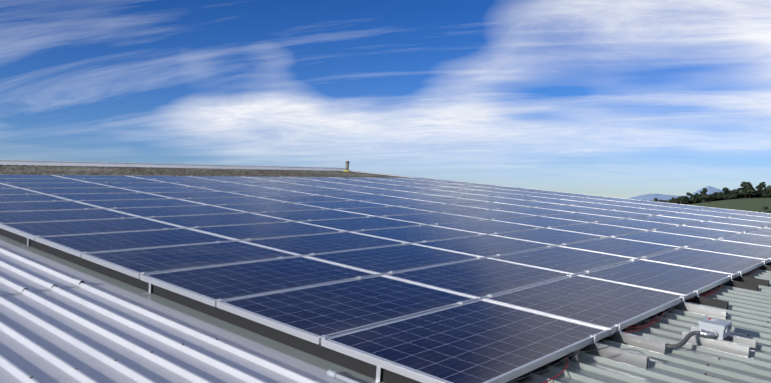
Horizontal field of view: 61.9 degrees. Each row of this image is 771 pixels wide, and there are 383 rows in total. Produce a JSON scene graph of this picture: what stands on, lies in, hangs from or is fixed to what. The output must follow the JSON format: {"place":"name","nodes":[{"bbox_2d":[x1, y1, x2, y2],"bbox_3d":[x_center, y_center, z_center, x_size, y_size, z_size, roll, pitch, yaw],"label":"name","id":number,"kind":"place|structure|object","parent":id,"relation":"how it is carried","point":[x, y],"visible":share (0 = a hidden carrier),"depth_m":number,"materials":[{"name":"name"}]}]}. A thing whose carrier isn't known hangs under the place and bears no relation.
{"place":"outdoors","nodes":[
{"label":"outdoors","id":0,"kind":"place"},
{"bbox_2d":[0,0,770,198],"label":"sky","id":1,"kind":"structure","parent":0,"point":[625,99],"materials":[{"name":"blue"}]},
{"bbox_2d":[627,186,722,200],"bbox_3d":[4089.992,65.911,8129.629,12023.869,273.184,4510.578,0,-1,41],"label":"distant mountains","id":2,"kind":"structure","parent":0,"point":[651,197],"depth_m":8102.46,"materials":[{"name":"blue stone"}]},
{"bbox_2d":[687,198,770,211],"bbox_3d":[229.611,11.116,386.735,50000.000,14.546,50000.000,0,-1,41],"label":"ground","id":3,"kind":"structure","parent":0,"point":[752,204],"depth_m":360.33,"materials":[{"name":"green plant"}]},
{"bbox_2d":[672,196,683,203],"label":"tree","id":4,"kind":"object","parent":3,"relation":"on","point":[676,201],"visible":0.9,"depth_m":413.17,"materials":[{"name":"green plant"}]},
{"bbox_2d":[678,198,687,204],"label":"tree","id":5,"kind":"object","parent":3,"relation":"on","point":[685,202],"visible":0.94,"depth_m":412.28,"materials":[{"name":"green plant"}]},
{"bbox_2d":[685,192,692,203],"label":"tree","id":6,"kind":"object","parent":3,"relation":"on","point":[688,193],"visible":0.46,"depth_m":424.28,"materials":[{"name":"green plant"}]},
{"bbox_2d":[690,194,697,203],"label":"tree","id":7,"kind":"object","parent":3,"relation":"on","point":[693,199],"visible":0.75,"depth_m":422.10,"materials":[{"name":"green plant"}]},
{"bbox_2d":[696,191,708,200],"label":"tree","id":8,"kind":"object","parent":3,"relation":"on","point":[699,198],"visible":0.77,"depth_m":410.04,"materials":[{"name":"green plant"}]},
{"bbox_2d":[694,188,712,201],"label":"tree","id":9,"kind":"object","parent":3,"relation":"on","point":[704,195],"visible":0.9,"depth_m":407.47,"materials":[{"name":"green plant"}]},
{"bbox_2d":[712,192,722,200],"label":"tree","id":10,"kind":"object","parent":3,"relation":"on","point":[714,195],"visible":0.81,"depth_m":411.23,"materials":[{"name":"green plant"}]},
{"bbox_2d":[718,188,730,199],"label":"tree","id":11,"kind":"object","parent":3,"relation":"on","point":[725,195],"visible":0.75,"depth_m":408.74,"materials":[{"name":"green plant"}]},
{"bbox_2d":[729,190,738,198],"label":"tree","id":12,"kind":"object","parent":3,"relation":"on","point":[734,195],"visible":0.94,"depth_m":404.97,"materials":[{"name":"green plant"}]},
{"bbox_2d":[736,182,757,197],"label":"tree","id":13,"kind":"object","parent":3,"relation":"on","point":[739,192],"visible":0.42,"depth_m":395.99,"materials":[{"name":"green plant"}]},
{"bbox_2d":[742,184,756,197],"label":"tree","id":14,"kind":"object","parent":3,"relation":"on","point":[753,191],"visible":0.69,"depth_m":391.99,"materials":[{"name":"green plant"}]},
{"bbox_2d":[752,188,762,197],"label":"tree","id":15,"kind":"object","parent":3,"relation":"on","point":[758,195],"visible":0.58,"depth_m":399.17,"materials":[{"name":"green plant"}]},
{"bbox_2d":[758,182,765,197],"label":"tree","id":16,"kind":"object","parent":3,"relation":"on","point":[762,185],"visible":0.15,"depth_m":408.56,"materials":[{"name":"green plant"}]},
{"bbox_2d":[761,206,770,212],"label":"bush","id":17,"kind":"object","parent":3,"relation":"on","point":[766,208],"visible":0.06,"depth_m":305.31,"materials":[{"name":"green plant"}]},
{"bbox_2d":[762,189,770,197],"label":"tree","id":18,"kind":"object","parent":3,"relation":"on","point":[766,194],"visible":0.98,"depth_m":389.77,"materials":[{"name":"green plant"}]},
{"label":"building walls","id":19,"kind":"object","parent":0,"visible":0},
{"bbox_2d":[0,240,346,382],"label":"corrugated roof","id":20,"kind":"structure","parent":19,"relation":"on","point":[91,328],"depth_m":3.69,"materials":[{"name":"white paint"}]},
{"bbox_2d":[15,279,84,290],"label":"sheet lap lips","id":21,"kind":"object","parent":20,"relation":"on","point":[48,284],"visible":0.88,"depth_m":4.77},
{"bbox_2d":[4,166,770,381],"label":"roof screws","id":22,"kind":"object","parent":20,"relation":"on","point":[76,368],"visible":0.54,"depth_m":3.68,"materials":[{"name":"grey metal"}]},
{"bbox_2d":[0,160,418,177],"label":"roof ridge","id":23,"kind":"structure","parent":19,"relation":"attached to","point":[64,163],"depth_m":21.14,"materials":[{"name":"paint"}]},
{"bbox_2d":[0,165,770,382],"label":"roof","id":24,"kind":"structure","parent":19,"relation":"on","point":[749,312],"depth_m":4.35,"materials":[{"name":"grey paint"}]},
{"bbox_2d":[22,238,380,382],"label":"mounting brackets","id":25,"kind":"object","parent":24,"relation":"attached to","point":[378,373],"visible":0.94,"depth_m":3.32,"materials":[{"name":"metal"}]},
{"bbox_2d":[343,161,351,171],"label":"roof vent pipes","id":26,"kind":"object","parent":24,"relation":"on","point":[347,166],"visible":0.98,"depth_m":27.34,"materials":[{"name":"grey metal"}]},
{"bbox_2d":[0,228,770,382],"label":"mounting rails","id":27,"kind":"object","parent":24,"relation":"on","point":[388,376],"visible":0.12,"depth_m":4.23,"materials":[{"name":"metal"}]},
{"bbox_2d":[0,174,770,382],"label":"solar array","id":28,"kind":"object","parent":27,"relation":"on","point":[411,318],"visible":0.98,"depth_m":6.68,"materials":[{"name":"glass"}]},
{"bbox_2d":[0,174,770,344],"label":"panel clamps","id":29,"kind":"object","parent":27,"relation":"attached to","point":[595,336],"visible":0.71,"depth_m":7.53,"materials":[{"name":"metal"}]},
{"bbox_2d":[327,261,770,382],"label":"electrical cables","id":30,"kind":"object","parent":24,"relation":"on","point":[335,375],"visible":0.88,"depth_m":3.75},
{"bbox_2d":[665,317,756,356],"bbox_3d":[2.144,0.974,4.224,0.413,0.173,0.647,7,5,41],"label":"junction box with conduit","id":31,"kind":"object","parent":24,"relation":"on","point":[712,333],"visible":0.98,"depth_m":4.29,"materials":[{"name":"grey plastic"}]}
]}

